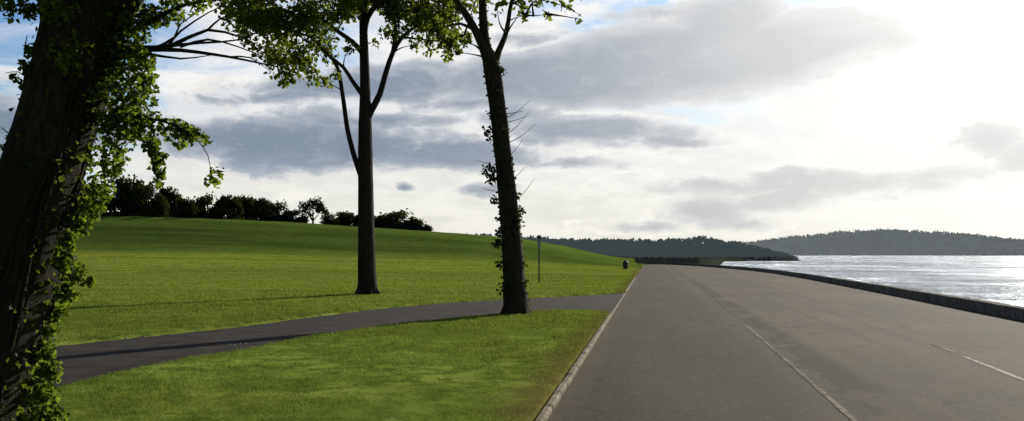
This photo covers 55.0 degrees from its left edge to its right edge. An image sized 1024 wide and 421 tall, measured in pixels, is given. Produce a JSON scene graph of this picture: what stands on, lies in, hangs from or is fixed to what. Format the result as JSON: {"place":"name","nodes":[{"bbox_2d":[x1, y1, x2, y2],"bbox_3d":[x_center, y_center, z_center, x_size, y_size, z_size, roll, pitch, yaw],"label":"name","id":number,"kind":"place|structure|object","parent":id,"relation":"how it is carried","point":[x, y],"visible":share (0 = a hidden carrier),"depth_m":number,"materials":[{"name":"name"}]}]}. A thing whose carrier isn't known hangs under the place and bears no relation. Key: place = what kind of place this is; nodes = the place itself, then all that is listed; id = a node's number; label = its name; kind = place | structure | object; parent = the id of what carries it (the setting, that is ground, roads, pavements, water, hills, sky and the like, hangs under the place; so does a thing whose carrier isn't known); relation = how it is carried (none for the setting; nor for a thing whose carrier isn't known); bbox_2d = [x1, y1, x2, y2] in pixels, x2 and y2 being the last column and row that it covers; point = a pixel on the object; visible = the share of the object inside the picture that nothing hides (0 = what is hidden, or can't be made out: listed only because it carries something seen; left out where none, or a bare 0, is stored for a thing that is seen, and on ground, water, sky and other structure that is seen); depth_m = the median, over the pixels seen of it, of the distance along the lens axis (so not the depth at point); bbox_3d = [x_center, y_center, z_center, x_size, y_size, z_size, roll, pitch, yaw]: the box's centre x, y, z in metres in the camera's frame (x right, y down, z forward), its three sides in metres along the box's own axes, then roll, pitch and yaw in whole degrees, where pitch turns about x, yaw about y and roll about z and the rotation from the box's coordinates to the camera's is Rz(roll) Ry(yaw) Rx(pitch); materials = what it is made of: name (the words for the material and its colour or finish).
{"place":"outdoors","nodes":[
{"label":"outdoors","id":0,"kind":"place"},
{"bbox_2d":[55,267,634,329],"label":"grass","id":1,"kind":"structure","parent":0,"point":[143,292],"depth_m":37.70,"materials":[{"name":"green plant"}]},
{"bbox_2d":[46,216,800,420],"bbox_3d":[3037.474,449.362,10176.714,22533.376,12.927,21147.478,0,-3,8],"label":"ground","id":2,"kind":"structure","parent":0,"point":[122,234],"depth_m":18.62,"materials":[{"name":"green plant"}]},
{"bbox_2d":[75,182,115,215],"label":"hilltop tree","id":3,"kind":"object","parent":2,"relation":"on","point":[105,204],"visible":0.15,"depth_m":150.68,"materials":[{"name":"green plant"}]},
{"bbox_2d":[104,174,153,215],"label":"hilltop tree","id":4,"kind":"object","parent":2,"relation":"on","point":[122,196],"visible":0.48,"depth_m":151.43,"materials":[{"name":"green plant"}]},
{"bbox_2d":[0,0,277,420],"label":"ivy tree","id":5,"kind":"object","parent":2,"relation":"on","point":[75,69],"visible":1,"depth_m":6.93,"materials":[{"name":"green plant"}]},
{"bbox_2d":[124,181,171,216],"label":"hilltop tree","id":6,"kind":"object","parent":2,"relation":"on","point":[158,206],"visible":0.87,"depth_m":149.38,"materials":[{"name":"green plant"}]},
{"bbox_2d":[153,186,183,216],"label":"hilltop tree","id":7,"kind":"object","parent":2,"relation":"on","point":[170,194],"visible":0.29,"depth_m":154.55,"materials":[{"name":"green plant"}]},
{"bbox_2d":[170,196,201,217],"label":"hilltop tree","id":8,"kind":"object","parent":2,"relation":"on","point":[186,208],"visible":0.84,"depth_m":148.29,"materials":[{"name":"green plant"}]},
{"bbox_2d":[193,191,219,218],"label":"hilltop tree","id":9,"kind":"object","parent":2,"relation":"on","point":[202,202],"visible":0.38,"depth_m":152.40,"materials":[{"name":"green plant"}]},
{"bbox_2d":[209,194,243,219],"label":"hilltop tree","id":10,"kind":"object","parent":2,"relation":"on","point":[228,207],"visible":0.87,"depth_m":149.52,"materials":[{"name":"green plant"}]},
{"bbox_2d":[234,194,256,219],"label":"hilltop tree","id":11,"kind":"object","parent":2,"relation":"on","point":[247,203],"visible":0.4,"depth_m":153.93,"materials":[{"name":"green plant"}]},
{"bbox_2d":[250,197,279,220],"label":"hilltop tree","id":12,"kind":"object","parent":2,"relation":"on","point":[263,210],"visible":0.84,"depth_m":150.24,"materials":[{"name":"green plant"}]},
{"bbox_2d":[268,200,288,221],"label":"hilltop tree","id":13,"kind":"object","parent":2,"relation":"on","point":[278,208],"visible":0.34,"depth_m":152.46,"materials":[{"name":"green plant"}]},
{"bbox_2d":[280,208,308,222],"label":"hilltop tree","id":14,"kind":"object","parent":2,"relation":"on","point":[291,215],"visible":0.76,"depth_m":148.60,"materials":[{"name":"green plant"}]},
{"bbox_2d":[298,195,330,222],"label":"hilltop tree","id":15,"kind":"object","parent":2,"relation":"on","point":[309,205],"visible":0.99,"depth_m":150.94,"materials":[{"name":"green plant"}]},
{"bbox_2d":[319,212,339,224],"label":"hilltop tree","id":16,"kind":"object","parent":2,"relation":"on","point":[329,220],"visible":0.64,"depth_m":149.58,"materials":[{"name":"green plant"}]},
{"bbox_2d":[45,293,625,386],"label":"footpath","id":17,"kind":"structure","parent":2,"relation":"on","point":[84,361],"depth_m":19.22,"materials":[{"name":"grey asphalt"}]},
{"bbox_2d":[336,210,357,226],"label":"hilltop tree","id":18,"kind":"object","parent":2,"relation":"on","point":[344,218],"visible":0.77,"depth_m":152.27,"materials":[{"name":"green plant"}]},
{"bbox_2d":[212,0,493,294],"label":"broadleaf tree","id":19,"kind":"object","parent":2,"relation":"on","point":[419,15],"visible":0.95,"depth_m":37.25,"materials":[{"name":"green plant"}]},
{"bbox_2d":[65,251,640,284],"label":"grass","id":20,"kind":"structure","parent":2,"relation":"on","point":[466,261],"depth_m":79.60,"materials":[{"name":"green plant"}]},
{"bbox_2d":[350,214,377,227],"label":"hilltop tree","id":21,"kind":"object","parent":2,"relation":"on","point":[355,221],"visible":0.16,"depth_m":150.76,"materials":[{"name":"green plant"}]},
{"bbox_2d":[374,212,401,227],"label":"hilltop tree","id":22,"kind":"object","parent":2,"relation":"on","point":[377,217],"visible":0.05,"depth_m":153.15,"materials":[{"name":"green plant"}]},
{"bbox_2d":[374,208,423,229],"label":"hilltop tree","id":23,"kind":"object","parent":2,"relation":"on","point":[393,219],"visible":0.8,"depth_m":150.17,"materials":[{"name":"green plant"}]},
{"bbox_2d":[403,219,432,230],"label":"hilltop tree","id":24,"kind":"object","parent":2,"relation":"on","point":[425,227],"visible":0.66,"depth_m":149.44,"materials":[{"name":"green plant"}]},
{"bbox_2d":[435,0,582,314],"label":"ivy tree","id":25,"kind":"object","parent":2,"relation":"on","point":[516,298],"visible":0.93,"depth_m":25.09,"materials":[{"name":"green plant"}]},
{"bbox_2d":[537,235,541,281],"bbox_3d":[1.422,2.641,51.641,0.260,2.702,0.140,0,-3,0],"label":"sign post","id":26,"kind":"object","parent":2,"relation":"on","point":[539,237],"visible":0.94,"depth_m":51.62,"materials":[{"name":"metal"}]},
{"bbox_2d":[535,313,611,420],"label":"kerb","id":27,"kind":"structure","parent":2,"relation":"on","point":[549,408],"depth_m":12.18,"materials":[{"name":"concrete"}]},
{"bbox_2d":[611,292,625,314],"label":"kerb","id":28,"kind":"structure","parent":2,"relation":"on","point":[616,306],"depth_m":30.78,"materials":[{"name":"concrete"}]},
{"bbox_2d":[623,260,627,268],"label":"litter bin","id":29,"kind":"object","parent":2,"relation":"on","point":[625,264],"visible":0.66,"depth_m":95.40,"materials":[{"name":"metal"}]},
{"bbox_2d":[625,277,635,292],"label":"kerb","id":30,"kind":"structure","parent":2,"relation":"on","point":[630,284],"depth_m":48.68,"materials":[{"name":"concrete"}]},
{"bbox_2d":[466,233,798,259],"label":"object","id":31,"kind":"object","parent":2,"relation":"on","point":[694,246],"visible":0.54,"depth_m":460.86,"materials":[{"name":"green plant"}]},
{"bbox_2d":[634,256,700,263],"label":"hedge","id":32,"kind":"object","parent":2,"relation":"on","point":[654,260],"visible":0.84,"depth_m":156.57,"materials":[{"name":"green plant"}]},
{"bbox_2d":[664,262,1023,320],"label":"sea wall","id":33,"kind":"structure","parent":2,"relation":"on","point":[1000,309],"depth_m":34.33,"materials":[{"name":"concrete"}]},
{"bbox_2d":[0,0,1023,242],"label":"sky","id":34,"kind":"structure","parent":0,"point":[725,120],"materials":[{"name":"white"}]},
{"bbox_2d":[547,264,1023,420],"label":"road","id":35,"kind":"structure","parent":0,"point":[676,343],"depth_m":15.35,"materials":[{"name":"grey asphalt"}]},
{"bbox_2d":[706,290,736,315],"bbox_3d":[7.136,3.106,34.237,0.085,0.001,18.002,0,-3,9],"label":"road marking","id":36,"kind":"object","parent":35,"relation":"on","point":[722,304],"visible":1,"depth_m":31.02,"materials":[{"name":"paint"}]},
{"bbox_2d":[745,325,857,420],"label":"road marking","id":37,"kind":"object","parent":35,"relation":"on","point":[829,398],"visible":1,"depth_m":12.30,"materials":[{"name":"white paint"}]},
{"bbox_2d":[931,344,956,352],"bbox_3d":[7.302,2.331,16.659,0.096,0.001,1.605,0,-3,10],"label":"road marking","id":38,"kind":"object","parent":35,"relation":"on","point":[944,348],"visible":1,"depth_m":16.51,"materials":[{"name":"white paint"}]},
{"bbox_2d":[964,357,1023,380],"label":"road marking","id":39,"kind":"object","parent":35,"relation":"on","point":[1002,371],"visible":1,"depth_m":13.58,"materials":[{"name":"white paint"}]},
{"bbox_2d":[721,256,1023,306],"bbox_3d":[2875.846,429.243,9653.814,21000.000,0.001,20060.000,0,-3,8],"label":"sea","id":40,"kind":"structure","parent":0,"point":[999,279],"depth_m":201.05,"materials":[{"name":"liquid"}]},
{"bbox_2d":[746,231,1023,255],"bbox_3d":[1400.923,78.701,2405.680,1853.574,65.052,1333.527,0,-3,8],"label":"hill","id":41,"kind":"structure","parent":0,"point":[934,241],"depth_m":2243.69,"materials":[{"name":"green plant"}]},
{"bbox_2d":[741,228,1023,254],"bbox_3d":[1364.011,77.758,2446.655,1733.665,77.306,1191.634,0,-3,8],"label":"wood","id":42,"kind":"object","parent":41,"relation":"on","point":[1001,240],"visible":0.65,"depth_m":2331.55,"materials":[{"name":"green plant"}]}
]}

